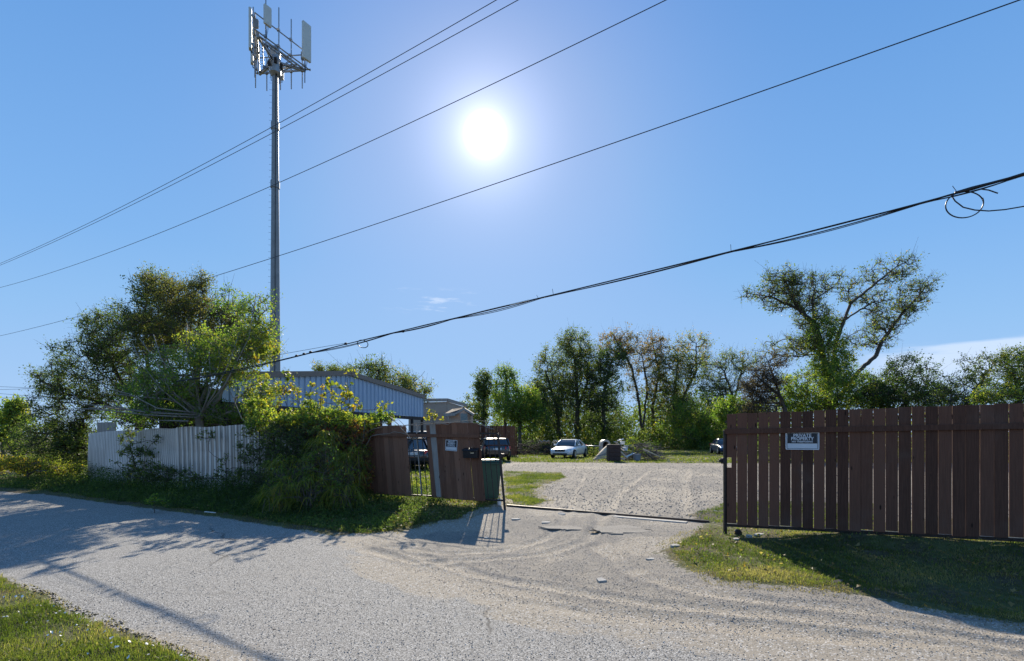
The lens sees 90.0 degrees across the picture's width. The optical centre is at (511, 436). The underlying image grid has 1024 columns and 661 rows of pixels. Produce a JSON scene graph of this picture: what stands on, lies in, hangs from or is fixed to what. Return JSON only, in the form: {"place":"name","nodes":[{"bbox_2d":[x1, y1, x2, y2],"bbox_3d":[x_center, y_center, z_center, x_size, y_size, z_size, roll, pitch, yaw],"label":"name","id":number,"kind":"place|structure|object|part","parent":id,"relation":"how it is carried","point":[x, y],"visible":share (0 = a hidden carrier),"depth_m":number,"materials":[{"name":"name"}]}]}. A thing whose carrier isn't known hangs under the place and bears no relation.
{"place":"outdoors","nodes":[
{"label":"outdoors","id":0,"kind":"place"},
{"bbox_2d":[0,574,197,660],"bbox_3d":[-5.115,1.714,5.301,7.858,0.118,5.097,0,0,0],"label":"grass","id":1,"kind":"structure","parent":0,"point":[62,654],"depth_m":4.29,"materials":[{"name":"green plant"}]},
{"bbox_2d":[2,0,495,262],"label":"power line","id":2,"kind":"object","parent":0,"point":[283,120],"visible":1,"depth_m":21.29,"materials":[{"name":"metal"}]},
{"bbox_2d":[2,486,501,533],"bbox_3d":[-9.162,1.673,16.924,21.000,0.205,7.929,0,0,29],"label":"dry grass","id":3,"kind":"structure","parent":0,"point":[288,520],"depth_m":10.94,"materials":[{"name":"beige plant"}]},
{"bbox_2d":[1,0,517,264],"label":"power line","id":4,"kind":"object","parent":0,"point":[297,119],"visible":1,"depth_m":20.82,"materials":[{"name":"metal"}]},
{"bbox_2d":[249,0,310,370],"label":"cell tower","id":5,"kind":"structure","parent":0,"point":[274,66],"depth_m":31.91,"materials":[{"name":"metal"}]},
{"bbox_2d":[0,0,665,287],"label":"power line","id":6,"kind":"object","parent":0,"point":[393,130],"visible":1,"depth_m":18.07,"materials":[{"name":"metal"}]},
{"bbox_2d":[0,492,981,660],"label":"road","id":7,"kind":"structure","parent":0,"point":[66,548],"depth_m":5.50,"materials":[{"name":"grey asphalt"}]},
{"bbox_2d":[14,583,208,660],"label":"asphalt crumbs","id":8,"kind":"object","parent":7,"relation":"on","point":[52,594],"visible":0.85,"depth_m":4.88,"materials":[{"name":"grey asphalt"}]},
{"bbox_2d":[144,493,168,512],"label":"sunlit weed","id":9,"kind":"object","parent":7,"relation":"on","point":[151,500],"visible":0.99,"depth_m":11.89,"materials":[{"name":"green plant"}]},
{"bbox_2d":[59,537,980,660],"bbox_3d":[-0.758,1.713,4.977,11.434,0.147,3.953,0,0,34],"label":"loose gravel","id":10,"kind":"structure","parent":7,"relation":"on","point":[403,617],"depth_m":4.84,"materials":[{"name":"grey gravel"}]},
{"bbox_2d":[1,0,1019,335],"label":"power line","id":11,"kind":"object","parent":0,"point":[639,134],"visible":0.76,"depth_m":13.39,"materials":[{"name":"metal"}]},
{"bbox_2d":[0,437,1023,660],"bbox_3d":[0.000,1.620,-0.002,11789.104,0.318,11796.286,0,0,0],"label":"ground","id":12,"kind":"structure","parent":0,"point":[964,591],"depth_m":6.77,"materials":[{"name":"green plant"}]},
{"bbox_2d":[0,405,18,455],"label":"tree","id":13,"kind":"object","parent":12,"relation":"on","point":[3,435],"visible":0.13,"depth_m":30.81,"materials":[{"name":"green plant"}]},
{"bbox_2d":[0,393,38,457],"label":"tree","id":14,"kind":"object","parent":12,"relation":"on","point":[8,413],"visible":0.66,"depth_m":29.61,"materials":[{"name":"green plant"}]},
{"bbox_2d":[0,451,89,479],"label":"shrub","id":15,"kind":"object","parent":12,"relation":"on","point":[19,464],"visible":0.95,"depth_m":18.41,"materials":[{"name":"green plant"}]},
{"bbox_2d":[0,416,96,477],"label":"hedge shrub","id":16,"kind":"object","parent":12,"relation":"on","point":[74,445],"visible":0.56,"depth_m":20.06,"materials":[{"name":"green plant"}]},
{"bbox_2d":[0,581,182,660],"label":"clover flowers","id":17,"kind":"object","parent":12,"relation":"on","point":[87,629],"visible":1,"depth_m":4.44,"materials":[{"name":"white plant"}]},
{"bbox_2d":[0,574,196,660],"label":"ground cover","id":18,"kind":"object","parent":12,"relation":"on","point":[64,627],"visible":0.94,"depth_m":4.41,"materials":[{"name":"green plant"}]},
{"bbox_2d":[0,573,209,660],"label":"dry grass","id":19,"kind":"structure","parent":12,"relation":"on","point":[63,632],"depth_m":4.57,"materials":[{"name":"beige plant"}]},
{"bbox_2d":[10,263,214,464],"bbox_3d":[-15.462,-2.431,19.938,8.054,8.421,3.931,0,0,0],"label":"tree","id":20,"kind":"object","parent":12,"relation":"on","point":[95,350],"visible":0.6,"depth_m":19.45,"materials":[{"name":"green plant"}]},
{"bbox_2d":[109,425,178,485],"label":"climbing weed","id":21,"kind":"object","parent":12,"relation":"on","point":[143,472],"visible":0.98,"depth_m":15.86,"materials":[{"name":"green plant"}]},
{"bbox_2d":[69,280,289,430],"bbox_3d":[-9.779,-1.659,15.748,6.826,6.910,3.346,0,0,0],"label":"tree","id":22,"kind":"object","parent":12,"relation":"on","point":[148,404],"visible":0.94,"depth_m":15.26,"materials":[{"name":"green plant"}]},
{"bbox_2d":[113,259,254,372],"bbox_3d":[-11.636,-2.253,18.513,5.418,8.031,2.839,0,0,0],"label":"autumn tree","id":23,"kind":"object","parent":12,"relation":"on","point":[181,307],"visible":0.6,"depth_m":18.14,"materials":[{"name":"green plant"}]},
{"bbox_2d":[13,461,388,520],"bbox_3d":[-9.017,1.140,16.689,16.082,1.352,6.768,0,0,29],"label":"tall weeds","id":24,"kind":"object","parent":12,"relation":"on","point":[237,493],"visible":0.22,"depth_m":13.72,"materials":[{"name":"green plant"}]},
{"bbox_2d":[88,422,324,492],"bbox_3d":[-10.183,0.590,16.031,11.722,2.220,0.740,0,0,27],"label":"metal fence","id":25,"kind":"object","parent":12,"relation":"on","point":[179,448],"visible":0.52,"depth_m":15.74,"materials":[{"name":"metal"}]},
{"bbox_2d":[229,416,342,497],"bbox_3d":[-6.078,0.568,13.230,3.544,2.381,1.621,0,0,28],"label":"dark ivy","id":26,"kind":"object","parent":25,"relation":"hanging from","point":[279,445],"visible":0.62,"depth_m":12.93,"materials":[{"name":"green plant"}]},
{"bbox_2d":[166,429,254,492],"bbox_3d":[-8.298,0.767,14.257,2.616,2.012,0.981,0,0,15],"label":"climbing weed","id":27,"kind":"object","parent":12,"relation":"on","point":[185,470],"visible":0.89,"depth_m":14.27,"materials":[{"name":"green plant"}]},
{"bbox_2d":[0,462,446,532],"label":"weeds","id":28,"kind":"object","parent":12,"relation":"on","point":[418,505],"visible":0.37,"depth_m":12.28,"materials":[{"name":"green plant"}]},
{"bbox_2d":[0,471,492,531],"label":"grass","id":29,"kind":"structure","parent":12,"relation":"on","point":[231,501],"depth_m":12.48,"materials":[{"name":"green plant"}]},
{"bbox_2d":[155,371,424,465],"bbox_3d":[-8.219,-0.586,22.555,2.800,4.471,13.398,0,0,18],"label":"carport","id":30,"kind":"object","parent":12,"relation":"on","point":[370,392],"visible":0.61,"depth_m":21.69,"materials":[{"name":"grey metal"}]},
{"bbox_2d":[228,338,362,490],"bbox_3d":[-5.765,-0.472,13.473,3.828,4.439,0.965,0,0,9],"label":"hanging vine","id":31,"kind":"object","parent":12,"relation":"on","point":[348,394],"visible":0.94,"depth_m":13.57,"materials":[{"name":"green plant"}]},
{"bbox_2d":[245,425,374,514],"bbox_3d":[-4.598,0.687,11.753,2.938,1.939,2.369,0,0,-15],"label":"reed shrub","id":32,"kind":"object","parent":12,"relation":"on","point":[277,498],"visible":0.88,"depth_m":11.70,"materials":[{"name":"green leaf"},{"name":"bark"}]},
{"bbox_2d":[260,440,364,505],"bbox_3d":[-4.499,0.942,11.647,2.414,1.735,1.136,0,0,7],"label":"sapling","id":33,"kind":"object","parent":12,"relation":"on","point":[309,468],"visible":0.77,"depth_m":11.57,"materials":[{"name":"green plant"}]},
{"bbox_2d":[241,396,396,489],"bbox_3d":[-5.128,0.296,13.393,4.560,2.905,1.464,0,0,8],"label":"yellow vine","id":34,"kind":"object","parent":12,"relation":"on","point":[312,414],"visible":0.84,"depth_m":13.20,"materials":[{"name":"green plant"}]},
{"bbox_2d":[273,380,393,415],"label":"vine shoots","id":35,"kind":"object","parent":34,"relation":"attached to","point":[278,402],"visible":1,"depth_m":13.39,"materials":[{"name":"green plant"}]},
{"bbox_2d":[311,358,351,370],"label":"crown tree","id":36,"kind":"object","parent":12,"relation":"on","point":[319,367],"visible":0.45,"depth_m":39.47,"materials":[{"name":"green plant"}]},
{"bbox_2d":[305,419,374,488],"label":"autumn vine","id":37,"kind":"object","parent":12,"relation":"on","point":[357,436],"visible":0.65,"depth_m":12.84,"materials":[{"name":"green plant"}]},
{"bbox_2d":[327,417,363,489],"bbox_3d":[-4.457,0.525,13.524,1.262,2.250,0.190,0,0,19],"label":"board fence","id":38,"kind":"object","parent":12,"relation":"on","point":[352,462],"visible":0.08,"depth_m":13.45,"materials":[{"name":"brown wood"}]},
{"bbox_2d":[257,501,496,532],"bbox_3d":[-2.935,1.663,10.880,5.160,0.239,3.271,0,0,0],"label":"ground cover","id":39,"kind":"object","parent":12,"relation":"on","point":[379,530],"visible":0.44,"depth_m":10.72,"materials":[{"name":"green plant"}]},
{"bbox_2d":[260,500,494,533],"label":"dry grass","id":40,"kind":"structure","parent":12,"relation":"on","point":[399,514],"depth_m":10.84,"materials":[{"name":"beige plant"}]},
{"bbox_2d":[325,350,438,425],"bbox_3d":[-8.973,-2.307,37.744,8.074,8.228,4.792,0,0,9],"label":"bare top tree","id":41,"kind":"object","parent":12,"relation":"on","point":[380,372],"visible":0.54,"depth_m":37.46,"materials":[{"name":"green plant"}]},
{"bbox_2d":[292,495,486,529],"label":"dry weeds","id":42,"kind":"object","parent":12,"relation":"on","point":[407,509],"visible":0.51,"depth_m":11.09,"materials":[{"name":"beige plant"}]},
{"bbox_2d":[407,431,426,440],"bbox_3d":[-5.924,0.630,33.003,2.300,2.017,4.974,0,0,-8],"label":"silver van","id":43,"kind":"object","parent":12,"relation":"on","point":[418,432],"visible":0.01,"depth_m":32.50,"materials":[{"name":"paint"}]},
{"bbox_2d":[407,437,428,467],"bbox_3d":[-5.213,0.840,26.497,2.200,1.617,4.774,0,0,-14],"label":"black car","id":44,"kind":"object","parent":12,"relation":"on","point":[421,447],"visible":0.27,"depth_m":24.42,"materials":[{"name":"paint"}]},
{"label":"windows","id":45,"kind":"part","parent":44,"relation":"part of","materials":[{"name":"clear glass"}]},
{"bbox_2d":[349,406,497,489],"bbox_3d":[-2.301,0.398,12.451,4.379,2.414,0.333,0,0,21],"label":"bare vine","id":46,"kind":"object","parent":12,"relation":"on","point":[412,425],"visible":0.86,"depth_m":12.56,"materials":[{"name":"brown plant"}]},
{"bbox_2d":[423,408,443,421],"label":"vine sprig","id":47,"kind":"object","parent":46,"relation":"attached to","point":[434,416],"visible":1,"depth_m":12.18,"materials":[{"name":"yellow plant"}]},
{"bbox_2d":[408,398,474,459],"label":"beige house","id":48,"kind":"structure","parent":12,"relation":"on","point":[449,410],"depth_m":36.97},
{"bbox_2d":[460,413,467,422],"bbox_3d":[-3.124,-1.213,33.442,0.500,0.620,0.065,0,0,0],"label":"window","id":49,"kind":"structure","parent":48,"relation":"in","point":[463,416],"depth_m":33.41,"materials":[{"name":"grey glass"}]},
{"bbox_2d":[459,366,497,425],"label":"slender tree","id":50,"kind":"object","parent":12,"relation":"on","point":[481,391],"visible":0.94,"depth_m":63.35,"materials":[{"name":"green plant"}]},
{"bbox_2d":[482,459,502,498],"bbox_3d":[-0.614,1.104,13.137,0.589,1.050,0.688,0,0,-20],"label":"wheeled bin","id":51,"kind":"object","parent":12,"relation":"on","point":[490,478],"visible":0.44,"depth_m":12.88,"materials":[{"name":"green plastic"}]},
{"bbox_2d":[480,438,510,460],"bbox_3d":[-1.370,0.867,35.997,2.250,1.587,4.874,0,0,-10],"label":"dark pickup","id":52,"kind":"object","parent":12,"relation":"on","point":[505,447],"visible":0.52,"depth_m":33.79,"materials":[{"name":"black paint"}]},
{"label":"windows","id":53,"kind":"part","parent":52,"relation":"part of","materials":[{"name":"black glass"}]},
{"bbox_2d":[479,425,516,455],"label":"privacy fence","id":54,"kind":"object","parent":12,"relation":"on","point":[506,432],"visible":0.31,"depth_m":43.06,"materials":[{"name":"red wood"}]},
{"bbox_2d":[486,360,520,425],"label":"airy tree","id":55,"kind":"object","parent":12,"relation":"on","point":[508,373],"visible":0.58,"depth_m":66.13,"materials":[{"name":"green plant"}]},
{"bbox_2d":[490,379,554,449],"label":"rounded tree","id":56,"kind":"object","parent":12,"relation":"on","point":[521,410],"visible":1,"depth_m":61.84,"materials":[{"name":"green plant"}]},
{"bbox_2d":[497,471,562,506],"bbox_3d":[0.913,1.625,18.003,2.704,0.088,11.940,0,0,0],"label":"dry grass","id":57,"kind":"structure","parent":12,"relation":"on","point":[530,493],"depth_m":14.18,"materials":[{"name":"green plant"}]},
{"bbox_2d":[503,471,565,505],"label":"grass","id":58,"kind":"structure","parent":12,"relation":"on","point":[524,498],"depth_m":17.82,"materials":[{"name":"green plant"}]},
{"bbox_2d":[513,438,555,454],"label":"brush heap","id":59,"kind":"object","parent":12,"relation":"on","point":[538,446],"visible":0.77,"depth_m":45.85,"materials":[{"name":"brown plant"}]},
{"bbox_2d":[521,325,611,438],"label":"tall tree","id":60,"kind":"object","parent":12,"relation":"on","point":[576,365],"visible":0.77,"depth_m":68.24,"materials":[{"name":"green plant"}]},
{"bbox_2d":[550,439,587,457],"bbox_3d":[4.498,0.931,40.003,2.150,1.467,4.824,0,0,24],"label":"white sedan","id":61,"kind":"object","parent":12,"relation":"on","point":[574,448],"visible":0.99,"depth_m":38.89,"materials":[{"name":"paint"}]},
{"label":"windows","id":62,"kind":"part","parent":61,"relation":"part of","materials":[{"name":"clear glass"}]},
{"bbox_2d":[587,447,598,456],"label":"weed tuft","id":63,"kind":"object","parent":12,"relation":"on","point":[591,452],"visible":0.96,"depth_m":40.93,"materials":[{"name":"green plant"}]},
{"bbox_2d":[165,499,1021,610],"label":"fallen leaves","id":64,"kind":"object","parent":12,"relation":"on","point":[1011,604],"visible":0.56,"depth_m":6.86,"materials":[{"name":"brown plant"}]},
{"bbox_2d":[599,440,609,451],"bbox_3d":[6.959,0.681,38.450,0.720,0.910,0.900,0,0,0],"label":"dog kennel","id":65,"kind":"object","parent":12,"relation":"on","point":[603,444],"visible":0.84,"depth_m":38.18,"materials":[{"name":"white plastic"}]},
{"bbox_2d":[578,333,635,438],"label":"dark tree","id":66,"kind":"object","parent":12,"relation":"on","point":[614,359],"visible":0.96,"depth_m":67.22,"materials":[{"name":"green plant"}]},
{"bbox_2d":[607,444,620,460],"bbox_3d":[6.694,1.068,33.678,0.820,1.100,0.550,0,0,-6],"label":"dresser","id":67,"kind":"object","parent":12,"relation":"on","point":[613,452],"visible":0.98,"depth_m":33.44,"materials":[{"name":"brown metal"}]},
{"bbox_2d":[463,373,778,446],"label":"distant wood","id":68,"kind":"object","parent":12,"relation":"on","point":[636,407],"visible":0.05,"depth_m":85.05,"materials":[{"name":"green plant"}]},
{"bbox_2d":[593,317,665,442],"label":"rusty tree","id":69,"kind":"object","parent":12,"relation":"on","point":[631,369],"visible":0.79,"depth_m":71.91,"materials":[{"name":"green plant"}]},
{"bbox_2d":[513,439,757,449],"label":"dry brush","id":70,"kind":"object","parent":12,"relation":"on","point":[699,445],"visible":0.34,"depth_m":63.78,"materials":[{"name":"brown plant"}]},
{"bbox_2d":[633,454,640,460],"bbox_3d":[8.414,1.401,34.500,0.424,0.450,0.424,0,0,-11],"label":"plastic tub","id":71,"kind":"object","parent":12,"relation":"on","point":[636,457],"visible":0.93,"depth_m":34.33,"materials":[{"name":"plastic"}]},
{"bbox_2d":[624,436,654,454],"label":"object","id":72,"kind":"object","parent":12,"relation":"on","point":[629,442],"visible":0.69,"depth_m":35.93,"materials":[{"name":"green plant"}]},
{"bbox_2d":[621,438,671,460],"bbox_3d":[9.116,0.814,35.909,4.359,1.705,3.614,0,0,0],"label":"brush heap","id":73,"kind":"object","parent":12,"relation":"on","point":[649,445],"visible":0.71,"depth_m":35.54,"materials":[{"name":"brown plant"}]},
{"bbox_2d":[635,327,692,427],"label":"twin stem tree","id":74,"kind":"object","parent":12,"relation":"on","point":[659,341],"visible":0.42,"depth_m":73.05,"materials":[{"name":"green plant"}]},
{"bbox_2d":[645,328,718,447],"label":"green brown tree","id":75,"kind":"object","parent":12,"relation":"on","point":[676,386],"visible":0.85,"depth_m":70.11,"materials":[{"name":"green plant"}]},
{"bbox_2d":[364,448,1008,501],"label":"grass","id":76,"kind":"structure","parent":12,"relation":"on","point":[549,458],"depth_m":35.47,"materials":[{"name":"green plant"}]},
{"bbox_2d":[647,385,727,448],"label":"yellow lit bush","id":77,"kind":"object","parent":12,"relation":"on","point":[689,425],"visible":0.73,"depth_m":66.18,"materials":[{"name":"green plant"}]},
{"bbox_2d":[709,439,722,453],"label":"blue car","id":78,"kind":"object","parent":12,"relation":"on","point":[716,445],"visible":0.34,"depth_m":48.10,"materials":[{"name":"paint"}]},
{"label":"windows","id":79,"kind":"part","parent":78,"relation":"part of","materials":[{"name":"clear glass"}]},
{"bbox_2d":[690,343,766,419],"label":"sparse tree","id":80,"kind":"object","parent":12,"relation":"on","point":[717,385],"visible":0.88,"depth_m":60.77,"materials":[{"name":"green plant"}]},
{"bbox_2d":[708,392,765,426],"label":"green shrub","id":81,"kind":"object","parent":12,"relation":"on","point":[722,410],"visible":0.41,"depth_m":39.76,"materials":[{"name":"green plant"}]},
{"bbox_2d":[491,402,1008,458],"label":"undergrowth","id":82,"kind":"object","parent":12,"relation":"on","point":[589,434],"visible":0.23,"depth_m":67.94,"materials":[{"name":"green plant"}]},
{"bbox_2d":[725,346,795,419],"bbox_3d":[18.553,-2.455,37.711,5.142,8.560,3.963,0,0,0],"label":"vine draped tree","id":83,"kind":"object","parent":12,"relation":"on","point":[759,393],"visible":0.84,"depth_m":37.56,"materials":[{"name":"green plant"}]},
{"bbox_2d":[697,501,864,529],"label":"grass","id":84,"kind":"structure","parent":12,"relation":"on","point":[716,508],"depth_m":10.77,"materials":[{"name":"green plant"}]},
{"bbox_2d":[769,311,889,416],"bbox_3d":[23.931,-4.140,39.042,9.136,11.834,6.158,0,0,0],"label":"ivy covered trunk","id":85,"kind":"object","parent":12,"relation":"on","point":[831,373],"visible":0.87,"depth_m":38.23,"materials":[{"name":"green plant"}]},
{"bbox_2d":[734,244,946,409],"bbox_3d":[25.569,-6.847,40.013,16.116,17.508,4.630,0,0,0],"label":"cottonwood tree","id":86,"kind":"object","parent":12,"relation":"on","point":[790,300],"visible":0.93,"depth_m":39.77,"materials":[{"name":"green plant"}]},
{"bbox_2d":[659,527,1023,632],"bbox_3d":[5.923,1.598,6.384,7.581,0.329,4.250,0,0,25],"label":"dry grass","id":87,"kind":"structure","parent":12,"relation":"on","point":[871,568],"depth_m":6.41,"materials":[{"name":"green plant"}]},
{"bbox_2d":[719,403,1023,541],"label":"wooden fence","id":88,"kind":"object","parent":12,"relation":"on","point":[959,471],"visible":0.98,"depth_m":7.67,"materials":[{"name":"brown wood"}]},
{"bbox_2d":[786,432,818,449],"bbox_3d":[4.609,0.070,8.132,0.467,0.277,0.010,0,0,26],"label":"sign","id":89,"kind":"object","parent":88,"relation":"attached to","point":[802,441],"visible":1,"depth_m":8.13,"materials":[{"name":"white plastic"}]},
{"bbox_2d":[846,343,958,412],"bbox_3d":[29.157,-2.622,38.109,8.288,8.848,5.243,0,0,0],"label":"dark bushy tree","id":90,"kind":"object","parent":12,"relation":"on","point":[896,392],"visible":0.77,"depth_m":37.34,"materials":[{"name":"green plant"}]},
{"bbox_2d":[920,347,1006,406],"bbox_3d":[30.232,-2.132,33.913,5.647,7.837,4.536,0,0,0],"label":"open shrub","id":91,"kind":"object","parent":12,"relation":"on","point":[953,399],"visible":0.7,"depth_m":33.79,"materials":[{"name":"green plant"}]},
{"bbox_2d":[965,342,1023,409],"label":"golden tree","id":92,"kind":"object","parent":12,"relation":"on","point":[1015,391],"visible":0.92,"depth_m":29.87,"materials":[{"name":"green plant"}]},
{"bbox_2d":[0,0,1023,436],"label":"sky","id":93,"kind":"structure","parent":0,"point":[104,104],"materials":[{"name":"blue"}]},
{"bbox_2d":[176,172,1023,381],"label":"cable bundle","id":94,"kind":"object","parent":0,"point":[968,190],"visible":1,"depth_m":8.06,"materials":[{"name":"black plastic"}]},
{"bbox_2d":[336,462,1023,660],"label":"driveway","id":95,"kind":"structure","parent":0,"point":[487,518],"depth_m":6.60,"materials":[{"name":"grey gravel"}]},
{"bbox_2d":[352,421,505,509],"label":"sliding gate","id":96,"kind":"structure","parent":95,"relation":"on","point":[452,475],"depth_m":12.34,"materials":[{"name":"wood"}]},
{"bbox_2d":[445,440,456,450],"bbox_3d":[-1.441,0.209,12.159,0.327,0.257,0.011,4,2,26],"label":"sign","id":97,"kind":"object","parent":96,"relation":"attached to","point":[450,445],"visible":1,"depth_m":12.16,"materials":[{"name":"white plastic"}]},
{"bbox_2d":[462,448,478,457],"bbox_3d":[-0.960,0.369,11.856,0.390,0.258,0.139,0,0,26],"label":"mailbox","id":98,"kind":"object","parent":96,"relation":"attached to","point":[470,452],"visible":1,"depth_m":11.82,"materials":[{"name":"black metal"}]},
{"bbox_2d":[538,526,588,529],"bbox_3d":[0.950,1.686,9.437,0.927,0.024,0.374,0,0,0],"label":"asphalt slab","id":99,"kind":"object","parent":95,"relation":"on","point":[562,527],"depth_m":9.44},
{"bbox_2d":[596,577,606,582],"bbox_3d":[1.084,1.741,6.191,0.104,0.051,0.108,0,0,-9],"label":"concrete fragment","id":100,"kind":"object","parent":95,"relation":"on","point":[600,579],"visible":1,"depth_m":6.17,"materials":[{"name":"white concrete"}]},
{"bbox_2d":[506,504,708,522],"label":"gate track","id":101,"kind":"structure","parent":95,"relation":"on","point":[620,514],"depth_m":10.80,"materials":[{"name":"metal"}]},
{"bbox_2d":[589,525,649,534],"bbox_3d":[1.940,1.666,9.168,1.128,0.037,0.797,0,0,0],"label":"asphalt slab","id":102,"kind":"object","parent":95,"relation":"on","point":[616,529],"depth_m":9.12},
{"bbox_2d":[612,515,687,522],"bbox_3d":[2.732,1.662,10.209,1.464,0.050,0.160,0,0,31],"label":"concrete strip","id":103,"kind":"object","parent":95,"relation":"on","point":[664,520],"visible":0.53,"depth_m":10.11,"materials":[{"name":"grey concrete"}]},
{"bbox_2d":[499,462,1008,522],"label":"loose gravel","id":104,"kind":"structure","parent":0,"point":[633,489],"depth_m":15.61,"materials":[{"name":"grey gravel"}]},
{"bbox_2d":[669,525,1023,619],"bbox_3d":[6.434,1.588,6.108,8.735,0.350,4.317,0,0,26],"label":"grass","id":105,"kind":"structure","parent":0,"point":[811,571],"depth_m":6.52,"materials":[{"name":"green plant"}]}
]}

